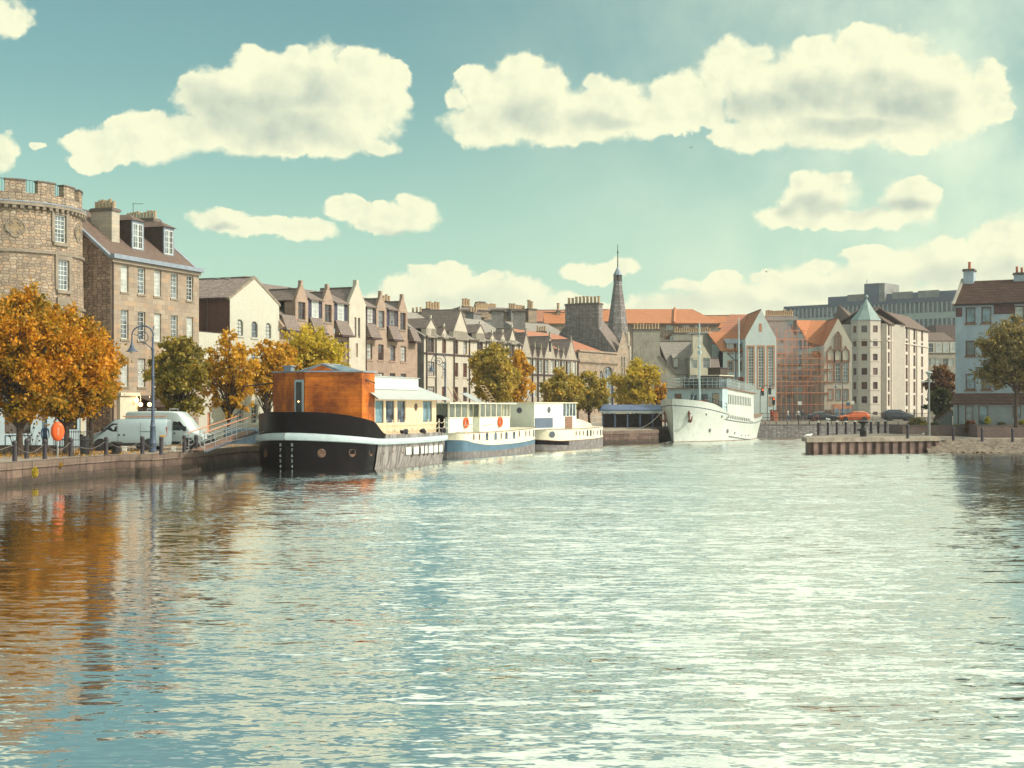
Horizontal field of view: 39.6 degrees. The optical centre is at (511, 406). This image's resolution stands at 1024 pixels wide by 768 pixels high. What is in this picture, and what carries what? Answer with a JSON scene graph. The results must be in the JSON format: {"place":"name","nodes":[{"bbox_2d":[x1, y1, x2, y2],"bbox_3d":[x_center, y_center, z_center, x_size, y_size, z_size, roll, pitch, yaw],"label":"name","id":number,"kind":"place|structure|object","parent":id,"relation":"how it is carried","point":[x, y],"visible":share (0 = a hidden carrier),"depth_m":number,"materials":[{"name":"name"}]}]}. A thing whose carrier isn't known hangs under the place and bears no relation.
{"place":"outdoors","nodes":[
{"label":"outdoors","id":0,"kind":"place"},
{"bbox_2d":[0,177,86,430],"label":"round tower","id":1,"kind":"structure","parent":0,"point":[41,233],"depth_m":99.76,"materials":[{"name":"stone"}]},
{"bbox_2d":[0,422,667,462],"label":"street","id":2,"kind":"structure","parent":0,"point":[5,458],"depth_m":88.07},
{"bbox_2d":[0,445,54,453],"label":"stone wall","id":3,"kind":"structure","parent":2,"relation":"on","point":[8,449],"depth_m":84.00,"materials":[{"name":"grey stone"}]},
{"bbox_2d":[0,395,85,446],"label":"shopfront","id":4,"kind":"object","parent":2,"relation":"on","point":[80,424],"visible":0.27,"depth_m":96.93,"materials":[{"name":"white glass"}]},
{"bbox_2d":[5,408,29,433],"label":"shop window","id":5,"kind":"structure","parent":4,"relation":"in","point":[10,426],"depth_m":96.31,"materials":[{"name":"glass"}]},
{"bbox_2d":[0,276,97,455],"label":"tree","id":6,"kind":"object","parent":2,"relation":"on","point":[32,326],"visible":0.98,"depth_m":80.28,"materials":[{"name":"orange plant"}]},
{"bbox_2d":[51,422,63,456],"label":"lifebuoy case","id":7,"kind":"object","parent":2,"relation":"on","point":[57,431],"visible":1,"depth_m":78.22,"materials":[{"name":"plastic"}]},
{"bbox_2d":[7,300,132,453],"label":"tree","id":8,"kind":"object","parent":2,"relation":"on","point":[92,392],"visible":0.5,"depth_m":83.50,"materials":[{"name":"orange plant"}]},
{"bbox_2d":[53,430,91,455],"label":"iron railing","id":9,"kind":"object","parent":2,"relation":"on","point":[83,439],"visible":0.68,"depth_m":81.04,"materials":[{"name":"black metal"}]},
{"bbox_2d":[89,347,124,450],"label":"tree","id":10,"kind":"object","parent":2,"relation":"on","point":[91,422],"visible":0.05,"depth_m":88.91,"materials":[{"name":"orange plant"}]},
{"bbox_2d":[109,441,122,453],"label":"mooring bollard","id":11,"kind":"object","parent":2,"relation":"on","point":[116,450],"visible":0.94,"depth_m":84.18,"materials":[{"name":"black metal"}]},
{"bbox_2d":[0,445,234,457],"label":"fallen leaves","id":12,"kind":"object","parent":2,"relation":"on","point":[77,451],"visible":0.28,"depth_m":83.64,"materials":[{"name":"orange plant"}]},
{"bbox_2d":[88,416,171,450],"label":"van","id":13,"kind":"object","parent":2,"relation":"on","point":[128,432],"visible":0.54,"depth_m":89.16,"materials":[{"name":"paint"}]},
{"bbox_2d":[125,325,156,451],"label":"street lamp","id":14,"kind":"object","parent":2,"relation":"on","point":[152,442],"visible":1,"depth_m":86.72,"materials":[{"name":"metal"}]},
{"bbox_2d":[82,199,203,435],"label":"townhouse","id":15,"kind":"structure","parent":2,"relation":"on","point":[140,269],"depth_m":109.66,"materials":[{"name":"brown stone"}]},
{"bbox_2d":[120,265,129,294],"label":"window","id":16,"kind":"structure","parent":15,"relation":"in","point":[123,268],"depth_m":107.81,"materials":[{"name":"white paint"}]},
{"bbox_2d":[120,310,129,340],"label":"window","id":17,"kind":"structure","parent":15,"relation":"in","point":[123,312],"depth_m":107.81,"materials":[{"name":"white glass"}]},
{"bbox_2d":[120,359,129,388],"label":"window","id":18,"kind":"structure","parent":15,"relation":"in","point":[123,370],"depth_m":107.92,"materials":[{"name":"glass"}]},
{"bbox_2d":[137,268,146,296],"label":"window","id":19,"kind":"structure","parent":15,"relation":"in","point":[140,270],"depth_m":109.91,"materials":[{"name":"glass"}]},
{"bbox_2d":[137,312,146,342],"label":"window","id":20,"kind":"structure","parent":15,"relation":"in","point":[140,314],"depth_m":109.91,"materials":[{"name":"glass"}]},
{"bbox_2d":[137,358,146,388],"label":"window","id":21,"kind":"structure","parent":15,"relation":"in","point":[140,361],"depth_m":109.91,"materials":[{"name":"glass"}]},
{"bbox_2d":[138,398,165,410],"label":"shop window","id":22,"kind":"structure","parent":15,"relation":"in","point":[143,408],"depth_m":110.70,"materials":[{"name":"black glass"}]},
{"bbox_2d":[153,270,162,298],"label":"window","id":23,"kind":"structure","parent":15,"relation":"in","point":[156,273],"depth_m":111.97,"materials":[{"name":"white paint"}]},
{"bbox_2d":[154,313,161,342],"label":"window","id":24,"kind":"structure","parent":15,"relation":"in","point":[156,316],"depth_m":111.97,"materials":[{"name":"glass"}]},
{"bbox_2d":[170,273,178,300],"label":"window","id":25,"kind":"structure","parent":15,"relation":"in","point":[173,276],"depth_m":114.23,"materials":[{"name":"glass"}]},
{"bbox_2d":[186,276,194,302],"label":"window","id":26,"kind":"structure","parent":15,"relation":"in","point":[189,278],"depth_m":116.46,"materials":[{"name":"glass"}]},
{"bbox_2d":[125,409,216,449],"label":"van","id":27,"kind":"object","parent":2,"relation":"on","point":[183,423],"visible":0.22,"depth_m":92.18,"materials":[{"name":"white paint"}]},
{"bbox_2d":[141,335,212,416],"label":"tree","id":28,"kind":"object","parent":2,"relation":"on","point":[179,373],"visible":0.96,"depth_m":100.47,"materials":[{"name":"green plant"}]},
{"bbox_2d":[198,326,260,427],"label":"tree","id":29,"kind":"object","parent":2,"relation":"on","point":[232,381],"visible":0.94,"depth_m":102.63,"materials":[{"name":"orange plant"}]},
{"bbox_2d":[199,276,280,438],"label":"warehouse","id":30,"kind":"structure","parent":2,"relation":"on","point":[246,309],"depth_m":123.99,"materials":[{"name":"white paint"}]},
{"bbox_2d":[224,428,258,445],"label":"car","id":31,"kind":"object","parent":2,"relation":"on","point":[249,441],"visible":0.32,"depth_m":99.40,"materials":[{"name":"metal"}]},
{"bbox_2d":[247,339,297,412],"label":"tree","id":32,"kind":"object","parent":2,"relation":"on","point":[279,358],"visible":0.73,"depth_m":113.73,"materials":[{"name":"orange plant"}]},
{"bbox_2d":[271,341,301,395],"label":"tree","id":33,"kind":"object","parent":2,"relation":"on","point":[286,346],"visible":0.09,"depth_m":118.71,"materials":[{"name":"orange plant"}]},
{"bbox_2d":[257,321,350,370],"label":"tree","id":34,"kind":"object","parent":2,"relation":"on","point":[323,349],"visible":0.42,"depth_m":120.48,"materials":[{"name":"yellow plant"}]},
{"bbox_2d":[220,276,421,377],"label":"tenement","id":35,"kind":"structure","parent":2,"relation":"on","point":[378,336],"depth_m":142.75,"materials":[{"name":"brown stone"}]},
{"bbox_2d":[298,302,306,321],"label":"window","id":36,"kind":"structure","parent":35,"relation":"in","point":[300,304],"depth_m":133.23,"materials":[{"name":"glass"}]},
{"bbox_2d":[428,354,446,416],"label":"street lamp","id":37,"kind":"object","parent":2,"relation":"on","point":[431,369],"visible":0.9,"depth_m":134.93,"materials":[{"name":"metal"}]},
{"bbox_2d":[408,301,522,416],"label":"tenement","id":38,"kind":"structure","parent":2,"relation":"on","point":[454,336],"depth_m":161.89,"materials":[{"name":"stone"}]},
{"bbox_2d":[466,339,523,415],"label":"tree","id":39,"kind":"object","parent":2,"relation":"on","point":[489,366],"visible":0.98,"depth_m":150.82,"materials":[{"name":"green plant"}]},
{"bbox_2d":[490,309,504,327],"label":"chimney gable","id":40,"kind":"structure","parent":2,"relation":"on","point":[497,318],"depth_m":194.00,"materials":[{"name":"stone"}]},
{"bbox_2d":[508,348,536,401],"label":"tree","id":41,"kind":"object","parent":2,"relation":"on","point":[526,369],"visible":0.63,"depth_m":157.38,"materials":[{"name":"orange plant"}]},
{"bbox_2d":[514,328,578,418],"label":"hall","id":42,"kind":"structure","parent":2,"relation":"on","point":[544,356],"depth_m":182.02,"materials":[{"name":"beige stone"}]},
{"bbox_2d":[538,366,586,407],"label":"tree","id":43,"kind":"object","parent":2,"relation":"on","point":[558,387],"visible":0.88,"depth_m":164.18,"materials":[{"name":"yellow plant"}]},
{"bbox_2d":[514,329,618,422],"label":"hall","id":44,"kind":"structure","parent":2,"relation":"on","point":[593,359],"depth_m":194.75,"materials":[{"name":"brown stone"}]},
{"bbox_2d":[512,309,526,329],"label":"chimney gable","id":45,"kind":"structure","parent":44,"relation":"on","point":[519,319],"depth_m":194.00,"materials":[{"name":"stone"}]},
{"bbox_2d":[604,366,612,413],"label":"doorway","id":46,"kind":"structure","parent":44,"relation":"in","point":[606,371],"depth_m":198.25,"materials":[{"name":"glass"}]},
{"bbox_2d":[576,370,610,422],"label":"tree","id":47,"kind":"object","parent":2,"relation":"on","point":[596,394],"visible":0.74,"depth_m":168.99,"materials":[{"name":"green plant"}]},
{"bbox_2d":[598,405,665,427],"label":"canopy","id":48,"kind":"object","parent":2,"relation":"on","point":[627,420],"visible":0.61,"depth_m":170.60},
{"bbox_2d":[608,355,666,413],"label":"tree","id":49,"kind":"object","parent":2,"relation":"on","point":[634,384],"visible":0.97,"depth_m":176.77,"materials":[{"name":"yellow plant"}]},
{"bbox_2d":[648,379,666,413],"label":"tree","id":50,"kind":"object","parent":2,"relation":"on","point":[660,392],"visible":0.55,"depth_m":180.49,"materials":[{"name":"plant"}]},
{"bbox_2d":[0,437,1023,767],"bbox_3d":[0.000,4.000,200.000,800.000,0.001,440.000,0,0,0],"label":"water","id":51,"kind":"structure","parent":0,"point":[772,603],"depth_m":27.55,"materials":[{"name":"blue liquid"}]},
{"bbox_2d":[0,431,614,487],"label":"quay wall","id":52,"kind":"structure","parent":51,"relation":"in","point":[15,474],"depth_m":82.63,"materials":[{"name":"stone"}]},
{"bbox_2d":[0,440,43,460],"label":"bollard","id":53,"kind":"object","parent":52,"relation":"on","point":[14,449],"visible":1,"depth_m":72.37,"materials":[{"name":"metal"}]},
{"bbox_2d":[243,363,449,471],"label":"barge","id":54,"kind":"object","parent":51,"relation":"on","point":[324,417],"visible":0.98,"depth_m":90.63,"materials":[{"name":"paint"}]},
{"bbox_2d":[185,414,257,452],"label":"gangway","id":55,"kind":"object","parent":54,"relation":"attached to","point":[205,448],"visible":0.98,"depth_m":89.15,"materials":[{"name":"grey metal"}]},
{"bbox_2d":[294,380,303,411],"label":"door","id":56,"kind":"structure","parent":54,"relation":"in","point":[298,384],"depth_m":90.92,"materials":[{"name":"grey glass"}]},
{"bbox_2d":[436,387,534,457],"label":"barge","id":57,"kind":"object","parent":51,"relation":"on","point":[485,435],"visible":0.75,"depth_m":115.59,"materials":[{"name":"white paint"}]},
{"bbox_2d":[461,385,495,402],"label":"roof clutter","id":58,"kind":"object","parent":57,"relation":"on","point":[472,398],"visible":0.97,"depth_m":118.50,"materials":[{"name":"metal"}]},
{"bbox_2d":[499,402,602,449],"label":"barge","id":59,"kind":"object","parent":51,"relation":"on","point":[558,425],"visible":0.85,"depth_m":132.26,"materials":[{"name":"white metal"}]},
{"bbox_2d":[614,427,670,443],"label":"quay wall","id":60,"kind":"structure","parent":51,"relation":"in","point":[656,434],"depth_m":155.44,"materials":[{"name":"stone"}]},
{"bbox_2d":[660,318,762,441],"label":"ship","id":61,"kind":"object","parent":51,"relation":"on","point":[713,405],"visible":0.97,"depth_m":165.89,"materials":[{"name":"white metal"}]},
{"bbox_2d":[757,422,909,436],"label":"bridge wall","id":62,"kind":"structure","parent":51,"relation":"in","point":[783,429],"depth_m":190.96,"materials":[{"name":"stone"}]},
{"bbox_2d":[762,413,931,421],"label":"bridge railing","id":63,"kind":"object","parent":62,"relation":"on","point":[835,417],"visible":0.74,"depth_m":191.23,"materials":[{"name":"black metal"}]},
{"bbox_2d":[802,433,940,453],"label":"jetty","id":64,"kind":"object","parent":51,"relation":"in","point":[875,443],"visible":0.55,"depth_m":124.64,"materials":[{"name":"concrete"}]},
{"bbox_2d":[856,420,869,436],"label":"mooring bollard","id":65,"kind":"object","parent":64,"relation":"on","point":[863,430],"visible":1,"depth_m":126.72,"materials":[{"name":"black metal"}]},
{"bbox_2d":[0,0,1023,333],"label":"sky","id":66,"kind":"structure","parent":0,"point":[500,153],"materials":[{"name":"blue"}]},
{"bbox_2d":[608,307,720,356],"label":"building","id":67,"kind":"structure","parent":0,"point":[668,320],"depth_m":331.25,"materials":[{"name":"orange tile"}]},
{"bbox_2d":[761,417,952,420],"bbox_3d":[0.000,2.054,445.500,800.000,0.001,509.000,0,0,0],"label":"ground","id":68,"kind":"structure","parent":0,"point":[880,419],"depth_m":217.04,"materials":[{"name":"concrete"}]},
{"bbox_2d":[453,298,537,325],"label":"tenement","id":69,"kind":"structure","parent":68,"relation":"on","point":[484,308],"depth_m":235.50,"materials":[{"name":"brown stone"}]},
{"bbox_2d":[503,321,560,334],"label":"house","id":70,"kind":"structure","parent":68,"relation":"on","point":[530,326],"depth_m":211.51,"materials":[{"name":"stone"}]},
{"bbox_2d":[543,303,564,330],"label":"house","id":71,"kind":"structure","parent":68,"relation":"on","point":[556,319],"depth_m":271.70,"materials":[{"name":"stone"}]},
{"bbox_2d":[559,245,630,413],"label":"church","id":72,"kind":"structure","parent":68,"relation":"on","point":[585,323],"depth_m":203.24,"materials":[{"name":"grey stone"}]},
{"bbox_2d":[631,323,675,419],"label":"house","id":73,"kind":"structure","parent":68,"relation":"on","point":[646,345],"depth_m":214.06,"materials":[{"name":"stone"}]},
{"bbox_2d":[660,340,691,387],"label":"house","id":74,"kind":"structure","parent":68,"relation":"on","point":[674,353],"depth_m":219.31,"materials":[{"name":"white paint"}]},
{"bbox_2d":[664,327,717,357],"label":"house","id":75,"kind":"structure","parent":68,"relation":"on","point":[710,347],"depth_m":236.00,"materials":[{"name":"stone"}]},
{"bbox_2d":[686,333,710,378],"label":"house","id":76,"kind":"structure","parent":68,"relation":"on","point":[693,365],"depth_m":214.02,"materials":[{"name":"white paint"}]},
{"bbox_2d":[705,315,727,331],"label":"house","id":77,"kind":"structure","parent":68,"relation":"on","point":[721,319],"depth_m":352.95,"materials":[{"name":"tile"}]},
{"bbox_2d":[707,332,742,388],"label":"house","id":78,"kind":"structure","parent":68,"relation":"on","point":[726,343],"depth_m":231.14,"materials":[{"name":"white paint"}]},
{"bbox_2d":[712,309,775,419],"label":"house","id":79,"kind":"structure","parent":68,"relation":"on","point":[758,338],"depth_m":228.00,"materials":[{"name":"paint"}]},
{"bbox_2d":[747,345,754,388],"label":"window","id":80,"kind":"structure","parent":79,"relation":"in","point":[749,347],"depth_m":228.12,"materials":[{"name":"grey glass"}]},
{"bbox_2d":[757,345,764,388],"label":"window","id":81,"kind":"structure","parent":79,"relation":"in","point":[760,348],"depth_m":228.12,"materials":[{"name":"grey glass"}]},
{"bbox_2d":[767,345,774,388],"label":"window","id":82,"kind":"structure","parent":79,"relation":"in","point":[769,347],"depth_m":228.12,"materials":[{"name":"grey glass"}]},
{"bbox_2d":[765,310,813,419],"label":"house","id":83,"kind":"structure","parent":68,"relation":"on","point":[778,319],"depth_m":233.00,"materials":[{"name":"brick"}]},
{"bbox_2d":[776,323,834,419],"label":"scaffolding","id":84,"kind":"object","parent":68,"relation":"on","point":[807,381],"visible":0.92,"depth_m":229.00,"materials":[{"name":"orange metal"}]},
{"bbox_2d":[794,320,827,411],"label":"house","id":85,"kind":"structure","parent":68,"relation":"on","point":[814,334],"depth_m":234.21,"materials":[{"name":"orange tile"}]},
{"bbox_2d":[808,317,851,415],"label":"house","id":86,"kind":"structure","parent":68,"relation":"on","point":[836,344],"depth_m":230.00,"materials":[{"name":"beige paint"}]},
{"bbox_2d":[827,362,833,382],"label":"window","id":87,"kind":"structure","parent":86,"relation":"in","point":[830,365],"depth_m":230.14,"materials":[{"name":"glass"}]},
{"bbox_2d":[834,362,841,382],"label":"window","id":88,"kind":"structure","parent":86,"relation":"in","point":[836,364],"depth_m":230.14,"materials":[{"name":"glass"}]},
{"bbox_2d":[842,362,848,382],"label":"window","id":89,"kind":"structure","parent":86,"relation":"in","point":[845,365],"depth_m":230.14,"materials":[{"name":"glass"}]},
{"bbox_2d":[784,280,956,369],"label":"office block","id":90,"kind":"structure","parent":68,"relation":"on","point":[928,308],"depth_m":408.68,"materials":[{"name":"grey concrete"}]},
{"bbox_2d":[834,294,929,416],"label":"apartment block","id":91,"kind":"structure","parent":68,"relation":"on","point":[889,360],"depth_m":265.33,"materials":[{"name":"paint"}]},
{"bbox_2d":[925,325,954,339],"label":"building","id":92,"kind":"structure","parent":68,"relation":"on","point":[949,330],"depth_m":320.00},
{"bbox_2d":[928,332,954,416],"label":"tenement","id":93,"kind":"structure","parent":68,"relation":"on","point":[941,349],"depth_m":300.00,"materials":[{"name":"white paint"}]},
{"bbox_2d":[927,438,1023,452],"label":"bank","id":94,"kind":"structure","parent":0,"point":[975,445],"depth_m":126.88,"materials":[{"name":"beige gravel"}]},
{"bbox_2d":[940,436,1023,439],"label":"pavement","id":95,"kind":"structure","parent":0,"point":[956,437],"depth_m":131.96,"materials":[{"name":"stone"}]},
{"bbox_2d":[921,371,932,435],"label":"street lamp","id":96,"kind":"object","parent":95,"relation":"on","point":[928,373],"visible":0.97,"depth_m":136.91,"materials":[{"name":"metal"}]},
{"bbox_2d":[889,424,964,435],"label":"garden wall","id":97,"kind":"structure","parent":95,"relation":"on","point":[941,430],"depth_m":138.00,"materials":[{"name":"stone"}]},
{"bbox_2d":[960,424,1023,437],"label":"garden wall","id":98,"kind":"structure","parent":95,"relation":"on","point":[997,431],"depth_m":134.30,"materials":[{"name":"stone"}]},
{"bbox_2d":[968,312,1023,427],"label":"tree","id":99,"kind":"object","parent":95,"relation":"on","point":[1002,347],"visible":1,"depth_m":130.32,"materials":[{"name":"green plant"}]},
{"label":"lawn","id":100,"kind":"structure","parent":0,"visible":0},
{"bbox_2d":[920,386,952,421],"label":"tree","id":101,"kind":"object","parent":100,"relation":"on","point":[939,398],"visible":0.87,"depth_m":151.52,"materials":[{"name":"green plant"}]},
{"bbox_2d":[922,364,954,402],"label":"tree","id":102,"kind":"object","parent":100,"relation":"on","point":[940,375],"visible":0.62,"depth_m":164.64,"materials":[{"name":"brown plant"}]},
{"bbox_2d":[933,404,952,424],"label":"stair","id":103,"kind":"object","parent":100,"relation":"on","point":[945,419],"visible":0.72,"depth_m":142.50,"materials":[{"name":"concrete"}]},
{"bbox_2d":[950,262,1023,424],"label":"apartment house","id":104,"kind":"structure","parent":100,"relation":"on","point":[977,304],"depth_m":139.98,"materials":[{"name":"paint"}]},
{"bbox_2d":[964,307,976,324],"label":"window","id":105,"kind":"structure","parent":104,"relation":"in","point":[970,312],"depth_m":140.37,"materials":[{"name":"grey glass"}]},
{"bbox_2d":[964,341,976,357],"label":"window","id":106,"kind":"structure","parent":104,"relation":"in","point":[970,349],"depth_m":140.44,"materials":[{"name":"grey glass"}]},
{"bbox_2d":[964,374,976,390],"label":"window","id":107,"kind":"structure","parent":104,"relation":"in","point":[970,385],"depth_m":140.44,"materials":[{"name":"grey glass"}]},
{"bbox_2d":[980,307,992,324],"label":"window","id":108,"kind":"structure","parent":104,"relation":"in","point":[986,311],"depth_m":139.72,"materials":[{"name":"grey glass"}]},
{"label":"road","id":109,"kind":"structure","parent":0,"visible":0},
{"bbox_2d":[806,411,837,420],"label":"car","id":110,"kind":"object","parent":109,"relation":"on","point":[816,413],"visible":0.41,"depth_m":204.09,"materials":[{"name":"grey metal"}]},
{"bbox_2d":[837,411,869,420],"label":"car","id":111,"kind":"object","parent":109,"relation":"on","point":[854,413],"visible":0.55,"depth_m":201.75,"materials":[{"name":"orange metal"}]},
{"bbox_2d":[881,409,912,420],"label":"car","id":112,"kind":"object","parent":109,"relation":"on","point":[894,412],"visible":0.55,"depth_m":203.09,"materials":[{"name":"grey metal"}]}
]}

